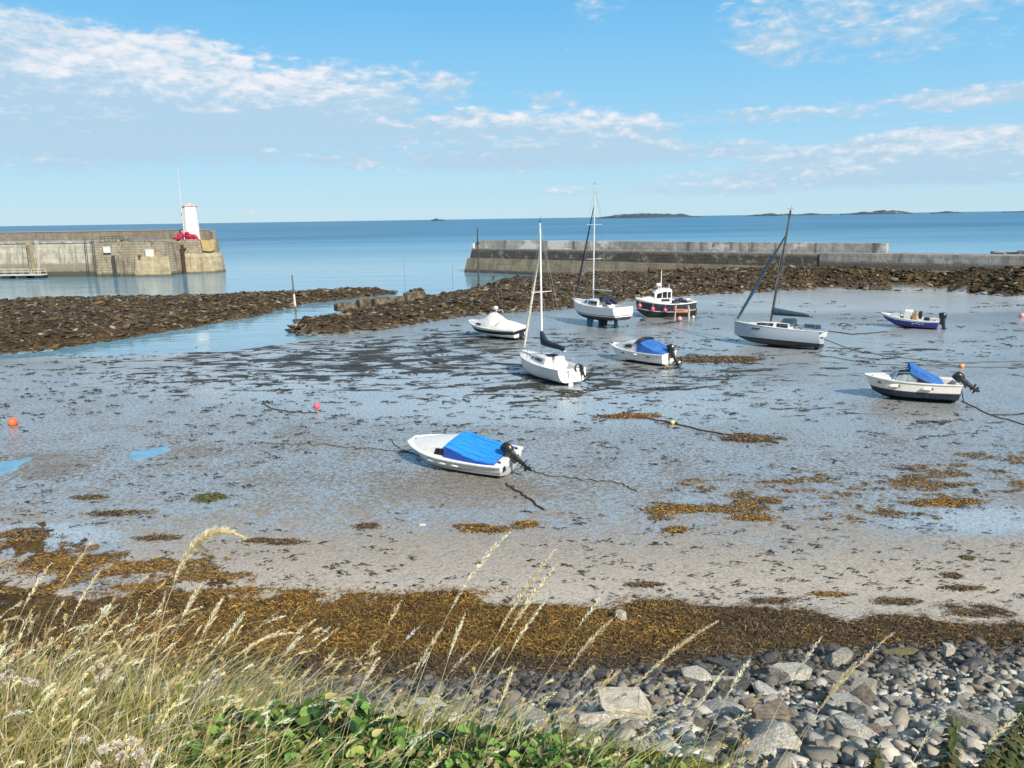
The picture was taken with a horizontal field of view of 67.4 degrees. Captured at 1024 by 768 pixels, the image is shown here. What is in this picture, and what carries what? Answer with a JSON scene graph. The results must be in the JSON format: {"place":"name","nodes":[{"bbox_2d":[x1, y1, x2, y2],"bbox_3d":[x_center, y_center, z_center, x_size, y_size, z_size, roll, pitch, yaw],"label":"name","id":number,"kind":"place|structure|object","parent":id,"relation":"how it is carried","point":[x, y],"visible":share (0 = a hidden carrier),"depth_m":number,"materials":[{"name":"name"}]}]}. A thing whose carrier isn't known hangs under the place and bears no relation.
{"place":"outdoors","nodes":[
{"label":"outdoors","id":0,"kind":"place"},
{"bbox_2d":[0,606,824,767],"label":"bank grass","id":1,"kind":"structure","parent":0,"point":[6,749],"depth_m":3.24,"materials":[{"name":"plant"}]},
{"bbox_2d":[0,267,1023,767],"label":"ground","id":2,"kind":"structure","parent":0,"point":[332,493],"depth_m":33.73,"materials":[{"name":"sand"}]},
{"bbox_2d":[0,457,32,474],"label":"tide pool","id":3,"kind":"structure","parent":2,"relation":"on","point":[8,466],"depth_m":36.03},
{"bbox_2d":[0,669,38,756],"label":"thistle plant","id":4,"kind":"object","parent":2,"relation":"on","point":[16,678],"visible":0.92,"depth_m":3.14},
{"bbox_2d":[1,526,52,538],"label":"seaweed clump","id":5,"kind":"object","parent":2,"relation":"on","point":[25,531],"visible":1,"depth_m":27.78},
{"bbox_2d":[0,552,121,575],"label":"seaweed clump","id":6,"kind":"object","parent":2,"relation":"on","point":[61,565],"visible":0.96,"depth_m":24.89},
{"bbox_2d":[88,663,112,729],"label":"thistle plant","id":7,"kind":"object","parent":2,"relation":"on","point":[98,677],"visible":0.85,"depth_m":3.26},
{"bbox_2d":[0,229,225,277],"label":"harbour pier","id":8,"kind":"structure","parent":2,"relation":"on","point":[68,254],"depth_m":171.22,"materials":[{"name":"concrete"}]},
{"bbox_2d":[180,203,200,238],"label":"lighthouse","id":9,"kind":"object","parent":8,"relation":"on","point":[190,218],"visible":0.84,"depth_m":175.99,"materials":[{"name":"white paint"}]},
{"bbox_2d":[79,735,153,767],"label":"thistle plant","id":10,"kind":"object","parent":2,"relation":"on","point":[103,749],"visible":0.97,"depth_m":2.64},
{"bbox_2d":[82,509,156,516],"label":"seaweed clump","id":11,"kind":"object","parent":2,"relation":"on","point":[120,512],"visible":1,"depth_m":29.62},
{"bbox_2d":[97,563,169,573],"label":"seaweed clump","id":12,"kind":"object","parent":2,"relation":"on","point":[126,569],"visible":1,"depth_m":24.41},
{"bbox_2d":[106,581,176,592],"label":"seaweed clump","id":13,"kind":"object","parent":2,"relation":"on","point":[132,587],"visible":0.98,"depth_m":22.99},
{"bbox_2d":[128,446,170,460],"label":"tide pool","id":14,"kind":"structure","parent":2,"relation":"on","point":[137,455],"depth_m":37.49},
{"bbox_2d":[129,533,183,540],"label":"seaweed clump","id":15,"kind":"object","parent":2,"relation":"on","point":[158,537],"visible":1,"depth_m":27.07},
{"bbox_2d":[148,525,246,753],"bbox_3d":[-1.244,1.058,3.023,0.492,1.074,0.057,-1,12,0],"label":"grass stalk","id":16,"kind":"object","parent":2,"relation":"on","point":[197,541],"depth_m":2.93,"materials":[{"name":"plant"}]},
{"bbox_2d":[177,596,224,734],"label":"grass stalk","id":17,"kind":"object","parent":2,"relation":"on","point":[215,609],"depth_m":3.29,"materials":[{"name":"plant"}]},
{"bbox_2d":[190,492,226,502],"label":"seaweed clump","id":18,"kind":"object","parent":2,"relation":"on","point":[209,497],"visible":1,"depth_m":31.24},
{"bbox_2d":[0,287,423,353],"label":"reef boulders","id":19,"kind":"object","parent":2,"relation":"on","point":[15,308],"visible":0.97,"depth_m":92.75,"materials":[{"name":"stone"}]},
{"bbox_2d":[198,585,281,595],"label":"seaweed clump","id":20,"kind":"object","parent":2,"relation":"on","point":[239,588],"visible":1,"depth_m":22.67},
{"bbox_2d":[196,631,299,720],"bbox_3d":[-1.144,1.307,3.315,0.488,0.475,0.031,-5,13,-17],"label":"grass stalk","id":21,"kind":"object","parent":2,"relation":"on","point":[272,636],"depth_m":3.30,"materials":[{"name":"plant"}]},
{"bbox_2d":[153,693,351,767],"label":"leafy plant","id":22,"kind":"object","parent":2,"relation":"on","point":[275,713],"visible":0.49,"depth_m":3.07,"materials":[{"name":"green plant"}]},
{"bbox_2d":[264,537,310,544],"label":"seaweed clump","id":23,"kind":"object","parent":2,"relation":"on","point":[285,541],"visible":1,"depth_m":26.47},
{"bbox_2d":[226,692,417,767],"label":"leafy plant","id":24,"kind":"object","parent":2,"relation":"on","point":[363,711],"visible":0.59,"depth_m":3.04,"materials":[{"name":"green plant"}]},
{"bbox_2d":[257,442,415,454],"bbox_3d":[-8.742,3.123,38.234,8.895,0.102,0.780,3,13,16],"label":"mooring rope","id":25,"kind":"object","parent":2,"relation":"on","point":[336,445],"visible":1,"depth_m":38.33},
{"bbox_2d":[306,718,472,767],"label":"leafy plant","id":26,"kind":"object","parent":2,"relation":"on","point":[375,754],"visible":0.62,"depth_m":2.94,"materials":[{"name":"green plant"}]},
{"bbox_2d":[414,697,446,709],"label":"stone","id":27,"kind":"object","parent":2,"relation":"on","point":[424,702],"visible":0.29,"depth_m":13.28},
{"bbox_2d":[403,532,510,755],"bbox_3d":[-0.217,1.043,2.894,0.442,1.034,0.035,-1,12,0],"label":"grass stalk","id":28,"kind":"object","parent":2,"relation":"on","point":[478,566],"depth_m":2.82,"materials":[{"name":"plant"}]},
{"bbox_2d":[0,575,928,767],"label":"tall straw","id":29,"kind":"object","parent":2,"relation":"on","point":[86,702],"visible":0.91,"depth_m":3.05,"materials":[{"name":"plant"}]},
{"bbox_2d":[407,431,531,475],"bbox_3d":[-1.893,3.054,34.517,6.506,1.576,2.467,6,23,29],"label":"speedboat","id":30,"kind":"object","parent":2,"relation":"on","point":[467,451],"visible":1,"depth_m":33.89,"materials":[{"name":"white plastic"}]},
{"bbox_2d":[398,720,560,767],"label":"leafy plant","id":31,"kind":"object","parent":2,"relation":"on","point":[457,754],"visible":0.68,"depth_m":2.87,"materials":[{"name":"green plant"}]},
{"bbox_2d":[454,524,523,533],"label":"seaweed clump","id":32,"kind":"object","parent":2,"relation":"on","point":[484,528],"visible":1,"depth_m":27.38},
{"bbox_2d":[468,289,525,339],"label":"motor cruiser","id":33,"kind":"object","parent":2,"relation":"on","point":[494,324],"visible":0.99,"depth_m":71.41,"materials":[{"name":"plastic"}]},
{"bbox_2d":[448,544,559,758],"bbox_3d":[-0.041,1.069,2.832,0.456,0.976,0.034,-4,13,-14],"label":"grass stalk","id":34,"kind":"object","parent":2,"relation":"on","point":[528,584],"depth_m":2.79,"materials":[{"name":"plant"}]},
{"bbox_2d":[463,564,557,751],"bbox_3d":[-0.020,1.090,2.813,0.381,0.946,0.034,0,12,4],"label":"grass stalk","id":35,"kind":"object","parent":2,"relation":"on","point":[531,598],"depth_m":2.75,"materials":[{"name":"plant"}]},
{"bbox_2d":[0,570,1023,695],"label":"seaweed belt","id":36,"kind":"object","parent":2,"relation":"on","point":[500,666],"visible":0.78,"depth_m":19.13,"materials":[{"name":"plant"}]},
{"bbox_2d":[477,597,546,741],"bbox_3d":[-0.013,1.159,2.897,0.291,0.773,0.027,0,12,4],"label":"grass stalk","id":37,"kind":"object","parent":2,"relation":"on","point":[530,621],"depth_m":2.84,"materials":[{"name":"plant"}]},
{"bbox_2d":[0,301,1023,611],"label":"seaweed scraps","id":38,"kind":"object","parent":2,"relation":"on","point":[630,385],"visible":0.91,"depth_m":38.10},
{"bbox_2d":[0,451,1023,595],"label":"seaweed litter","id":39,"kind":"object","parent":2,"relation":"on","point":[75,576],"visible":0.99,"depth_m":27.39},
{"bbox_2d":[510,519,539,528],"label":"seaweed clump","id":40,"kind":"object","parent":2,"relation":"on","point":[528,523],"visible":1,"depth_m":27.83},
{"bbox_2d":[516,705,552,726],"bbox_3d":[0.301,4.741,10.772,0.532,0.250,0.397,4,22,24],"label":"stone","id":41,"kind":"object","parent":2,"relation":"on","point":[530,716],"visible":0.27,"depth_m":10.75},
{"bbox_2d":[56,635,1023,767],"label":"shingle","id":42,"kind":"object","parent":2,"relation":"on","point":[851,745],"visible":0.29,"depth_m":13.26,"materials":[{"name":"stone"}]},
{"bbox_2d":[478,722,624,767],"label":"leafy plant","id":43,"kind":"object","parent":2,"relation":"on","point":[534,751],"visible":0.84,"depth_m":2.82,"materials":[{"name":"green plant"}]},
{"bbox_2d":[520,216,587,385],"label":"sailing yacht","id":44,"kind":"object","parent":2,"relation":"on","point":[557,367],"visible":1,"depth_m":53.17,"materials":[{"name":"white plastic"}]},
{"bbox_2d":[553,707,584,723],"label":"stone","id":45,"kind":"object","parent":2,"relation":"on","point":[571,716],"visible":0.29,"depth_m":10.64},
{"bbox_2d":[527,614,616,750],"bbox_3d":[0.217,1.193,2.921,0.358,0.688,0.034,-1,12,0],"label":"grass stalk","id":46,"kind":"object","parent":2,"relation":"on","point":[591,640],"depth_m":2.87,"materials":[{"name":"plant"}]},
{"bbox_2d":[578,711,625,725],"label":"stone","id":47,"kind":"object","parent":2,"relation":"on","point":[596,717],"visible":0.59,"depth_m":10.57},
{"bbox_2d":[573,185,632,327],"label":"sailing yacht","id":48,"kind":"object","parent":2,"relation":"on","point":[604,309],"visible":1,"depth_m":78.57,"materials":[{"name":"plastic"}]},
{"bbox_2d":[597,687,653,721],"bbox_3d":[1.643,4.721,10.990,0.853,0.590,0.573,0,13,0],"label":"boulder","id":49,"kind":"object","parent":2,"relation":"on","point":[642,704],"visible":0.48,"depth_m":10.87,"materials":[{"name":"stone"}]},
{"bbox_2d":[601,412,665,418],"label":"seaweed clump","id":50,"kind":"object","parent":2,"relation":"on","point":[638,415],"visible":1,"depth_m":43.19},
{"bbox_2d":[597,759,687,767],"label":"leafy plant","id":51,"kind":"object","parent":2,"relation":"on","point":[634,764],"visible":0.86,"depth_m":2.69,"materials":[{"name":"green plant"}]},
{"bbox_2d":[623,581,666,588],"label":"seaweed clump","id":52,"kind":"object","parent":2,"relation":"on","point":[651,584],"visible":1,"depth_m":22.60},
{"bbox_2d":[610,336,680,366],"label":"motorboat","id":53,"kind":"object","parent":2,"relation":"on","point":[648,349],"visible":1,"depth_m":58.30,"materials":[{"name":"white plastic"}]},
{"bbox_2d":[583,620,718,765],"bbox_3d":[0.483,1.194,2.785,0.562,0.661,0.035,-4,13,-14],"label":"grass stalk","id":54,"kind":"object","parent":2,"relation":"on","point":[688,639],"depth_m":2.76,"materials":[{"name":"plant"}]},
{"bbox_2d":[285,264,1023,335],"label":"reef boulders","id":55,"kind":"object","parent":2,"relation":"on","point":[567,280],"visible":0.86,"depth_m":109.11,"materials":[{"name":"stone"}]},
{"bbox_2d":[334,291,425,311],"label":"ruined wall","id":56,"kind":"structure","parent":55,"relation":"on","point":[372,302],"depth_m":92.77,"materials":[{"name":"stone"}]},
{"bbox_2d":[635,270,696,316],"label":"fishing boat","id":57,"kind":"object","parent":2,"relation":"on","point":[660,302],"visible":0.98,"depth_m":84.79,"materials":[{"name":"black plastic"}]},
{"bbox_2d":[635,504,732,514],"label":"seaweed clump","id":58,"kind":"object","parent":2,"relation":"on","point":[682,509],"visible":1,"depth_m":29.01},
{"bbox_2d":[597,415,778,443],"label":"mooring chain","id":59,"kind":"object","parent":2,"relation":"on","point":[691,427],"visible":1,"depth_m":40.68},
{"bbox_2d":[689,685,705,696],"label":"stone","id":60,"kind":"object","parent":2,"relation":"on","point":[698,690],"visible":0.58,"depth_m":13.73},
{"bbox_2d":[693,718,715,732],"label":"stone","id":61,"kind":"object","parent":2,"relation":"on","point":[701,722],"visible":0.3,"depth_m":9.95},
{"bbox_2d":[676,355,764,362],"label":"seaweed clump","id":62,"kind":"object","parent":2,"relation":"on","point":[718,359],"visible":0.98,"depth_m":59.73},
{"bbox_2d":[705,657,735,667],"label":"stone","id":63,"kind":"object","parent":2,"relation":"on","point":[718,662],"visible":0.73,"depth_m":16.21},
{"bbox_2d":[704,698,744,715],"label":"stone","id":64,"kind":"object","parent":2,"relation":"on","point":[715,706],"visible":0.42,"depth_m":11.88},
{"bbox_2d":[698,659,750,767],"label":"grass stalk","id":65,"kind":"object","parent":2,"relation":"on","point":[739,675],"depth_m":2.66,"materials":[{"name":"plant"}]},
{"bbox_2d":[717,676,754,692],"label":"boulder","id":66,"kind":"object","parent":2,"relation":"on","point":[743,683],"visible":0.6,"depth_m":14.03,"materials":[{"name":"stone"}]},
{"bbox_2d":[464,240,1023,274],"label":"breakwater","id":67,"kind":"object","parent":2,"relation":"on","point":[518,257],"visible":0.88,"depth_m":135.42,"materials":[{"name":"concrete"}]},
{"bbox_2d":[718,433,786,442],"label":"seaweed clump","id":68,"kind":"object","parent":2,"relation":"on","point":[749,436],"visible":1,"depth_m":38.54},
{"bbox_2d":[723,513,781,521],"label":"seaweed clump","id":69,"kind":"object","parent":2,"relation":"on","point":[758,517],"visible":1,"depth_m":28.10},
{"bbox_2d":[752,718,779,733],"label":"stone","id":70,"kind":"object","parent":2,"relation":"on","point":[762,726],"visible":0.25,"depth_m":9.19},
{"bbox_2d":[753,680,778,694],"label":"stone","id":71,"kind":"object","parent":2,"relation":"on","point":[760,687],"visible":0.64,"depth_m":13.76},
{"bbox_2d":[736,722,801,758],"bbox_3d":[2.634,3.771,7.886,0.673,0.234,0.395,-14,27,-15],"label":"stone","id":72,"kind":"object","parent":2,"relation":"on","point":[780,737],"visible":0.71,"depth_m":7.88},
{"bbox_2d":[740,596,802,603],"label":"seaweed clump","id":73,"kind":"object","parent":2,"relation":"on","point":[778,600],"visible":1,"depth_m":21.19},
{"bbox_2d":[750,698,795,721],"bbox_3d":[3.687,4.686,10.783,0.723,0.384,0.393,-2,11,-3],"label":"boulder","id":74,"kind":"object","parent":2,"relation":"on","point":[768,710],"visible":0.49,"depth_m":10.65,"materials":[{"name":"brown stone"}]},
{"bbox_2d":[734,206,827,348],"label":"sailing yacht","id":75,"kind":"object","parent":2,"relation":"on","point":[783,333],"visible":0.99,"depth_m":64.71,"materials":[{"name":"white paint"}]},
{"bbox_2d":[755,637,821,766],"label":"grass stalk","id":76,"kind":"object","parent":2,"relation":"on","point":[808,654],"depth_m":2.75,"materials":[{"name":"plant"}]},
{"bbox_2d":[768,662,811,683],"bbox_3d":[5.401,5.677,14.924,0.665,0.434,0.595,-12,13,-27],"label":"boulder","id":77,"kind":"object","parent":2,"relation":"on","point":[784,673],"visible":0.71,"depth_m":14.78,"materials":[{"name":"grey stone"}]},
{"bbox_2d":[807,590,854,596],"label":"seaweed clump","id":78,"kind":"object","parent":2,"relation":"on","point":[827,593],"visible":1,"depth_m":21.64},
{"bbox_2d":[825,671,845,683],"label":"stone","id":79,"kind":"object","parent":2,"relation":"on","point":[833,676],"visible":0.36,"depth_m":14.70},
{"bbox_2d":[820,647,853,666],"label":"boulder","id":80,"kind":"object","parent":2,"relation":"on","point":[840,657],"visible":0.64,"depth_m":16.19,"materials":[{"name":"grey stone"}]},
{"bbox_2d":[783,632,894,766],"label":"grass stalk","id":81,"kind":"object","parent":2,"relation":"on","point":[850,672],"depth_m":2.52,"materials":[{"name":"plant"}]},
{"bbox_2d":[829,691,862,707],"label":"boulder","id":82,"kind":"object","parent":2,"relation":"on","point":[841,699],"visible":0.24,"depth_m":12.39,"materials":[{"name":"grey stone"}]},
{"bbox_2d":[833,715,878,740],"bbox_3d":[4.147,4.168,9.131,0.357,0.228,0.627,9,3,-20],"label":"stone","id":83,"kind":"object","parent":2,"relation":"on","point":[865,733],"visible":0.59,"depth_m":9.15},
{"bbox_2d":[850,677,876,689],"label":"boulder","id":84,"kind":"object","parent":2,"relation":"on","point":[856,682],"visible":0.29,"depth_m":13.85,"materials":[{"name":"grey stone"}]},
{"bbox_2d":[850,683,879,705],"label":"stone","id":85,"kind":"object","parent":2,"relation":"on","point":[864,693],"visible":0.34,"depth_m":12.36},
{"bbox_2d":[854,705,881,720],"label":"stone","id":86,"kind":"object","parent":2,"relation":"on","point":[872,714],"visible":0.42,"depth_m":11.08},
{"bbox_2d":[864,745,888,767],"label":"nettle plant","id":87,"kind":"object","parent":2,"relation":"on","point":[877,762],"visible":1,"depth_m":2.46,"materials":[{"name":"green plant"}]},
{"bbox_2d":[741,353,1023,367],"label":"mooring rope","id":88,"kind":"object","parent":2,"relation":"on","point":[882,364],"visible":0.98,"depth_m":56.92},
{"bbox_2d":[868,595,926,606],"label":"seaweed clump","id":89,"kind":"object","parent":2,"relation":"on","point":[892,600],"visible":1,"depth_m":20.99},
{"bbox_2d":[882,696,915,707],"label":"boulder","id":90,"kind":"object","parent":2,"relation":"on","point":[892,701],"visible":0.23,"depth_m":12.38,"materials":[{"name":"grey stone"}]},
{"bbox_2d":[882,647,929,658],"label":"boulder","id":91,"kind":"object","parent":2,"relation":"on","point":[902,651],"visible":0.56,"depth_m":16.82,"materials":[{"name":"stone"}]},
{"bbox_2d":[881,306,946,329],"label":"open motorboat","id":92,"kind":"object","parent":2,"relation":"on","point":[909,318],"visible":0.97,"depth_m":74.23,"materials":[{"name":"blue plastic"}]},
{"bbox_2d":[864,362,979,402],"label":"motorboat","id":93,"kind":"object","parent":2,"relation":"on","point":[914,381],"visible":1,"depth_m":45.28,"materials":[{"name":"white plastic"}]},
{"bbox_2d":[825,339,1023,362],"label":"mooring rope","id":94,"kind":"object","parent":2,"relation":"on","point":[931,360],"visible":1,"depth_m":57.74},
{"bbox_2d":[926,722,966,742],"bbox_3d":[5.057,4.105,8.894,0.383,0.221,0.472,-7,0,11],"label":"stone","id":95,"kind":"object","parent":2,"relation":"on","point":[939,729],"visible":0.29,"depth_m":8.90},
{"bbox_2d":[928,715,965,767],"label":"nettle plant","id":96,"kind":"object","parent":2,"relation":"on","point":[952,736],"visible":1,"depth_m":2.38,"materials":[{"name":"green plant"}]},
{"bbox_2d":[906,496,988,507],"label":"seaweed clump","id":97,"kind":"object","parent":2,"relation":"on","point":[947,502],"visible":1,"depth_m":29.39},
{"bbox_2d":[942,642,955,656],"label":"boulder","id":98,"kind":"object","parent":2,"relation":"on","point":[948,649],"visible":0.76,"depth_m":16.83,"materials":[{"name":"grey stone"}]},
{"bbox_2d":[938,584,988,591],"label":"seaweed clump","id":99,"kind":"object","parent":2,"relation":"on","point":[956,587],"visible":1,"depth_m":22.07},
{"bbox_2d":[957,657,987,672],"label":"stone","id":100,"kind":"object","parent":2,"relation":"on","point":[972,663],"visible":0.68,"depth_m":15.62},
{"bbox_2d":[945,607,1000,618],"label":"seaweed clump","id":101,"kind":"object","parent":2,"relation":"on","point":[973,613],"visible":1,"depth_m":20.02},
{"bbox_2d":[947,708,999,732],"bbox_3d":[5.857,4.315,9.575,0.407,0.259,0.727,10,9,-39],"label":"stone","id":102,"kind":"object","parent":2,"relation":"on","point":[969,719],"visible":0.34,"depth_m":9.56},
{"bbox_2d":[970,712,1021,766],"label":"grass stalk","id":103,"kind":"object","parent":2,"relation":"on","point":[1002,729],"depth_m":2.34,"materials":[{"name":"plant"}]},
{"bbox_2d":[990,722,1019,767],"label":"nettle plant","id":104,"kind":"object","parent":2,"relation":"on","point":[1008,754],"visible":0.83,"depth_m":2.38,"materials":[{"name":"green plant"}]},
{"bbox_2d":[1004,701,1023,767],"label":"nettle plant","id":105,"kind":"object","parent":2,"relation":"on","point":[1019,760],"visible":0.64,"depth_m":2.49,"materials":[{"name":"green plant"}]},
{"bbox_2d":[0,211,1023,358],"bbox_3d":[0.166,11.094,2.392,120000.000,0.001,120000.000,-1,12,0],"label":"sea","id":106,"kind":"structure","parent":0,"point":[428,256],"depth_m":308.24,"materials":[{"name":"liquid"}]},
{"bbox_2d":[0,268,47,278],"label":"landing stage","id":107,"kind":"object","parent":106,"relation":"on","point":[14,275],"visible":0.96,"depth_m":168.97,"materials":[{"name":"paint"}]},
{"bbox_2d":[25,241,35,277],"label":"mooring pile","id":108,"kind":"object","parent":106,"relation":"in","point":[31,262],"visible":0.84,"depth_m":169.95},
{"bbox_2d":[0,0,1023,225],"label":"sky","id":109,"kind":"structure","parent":0,"point":[264,110],"materials":[{"name":"blue"}]},
{"bbox_2d":[592,213,700,218],"bbox_3d":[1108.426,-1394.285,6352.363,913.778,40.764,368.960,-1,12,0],"label":"island","id":110,"kind":"structure","parent":0,"point":[648,215],"depth_m":6224.81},
{"bbox_2d":[840,210,912,214],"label":"island","id":111,"kind":"structure","parent":0,"point":[883,212],"depth_m":6276.12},
{"bbox_2d":[974,744,1003,767],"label":"nettle plant","id":112,"kind":"object","parent":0,"point":[991,761],"visible":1,"depth_m":2.34,"materials":[{"name":"green plant"}]},
{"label":"stone","id":113,"kind":"object","parent":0,"visible":0},
{"bbox_2d":[681,665,711,683],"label":"boulder","id":114,"kind":"object","parent":113,"relation":"on","point":[694,673],"visible":0.66,"depth_m":14.88,"materials":[{"name":"grey stone"}]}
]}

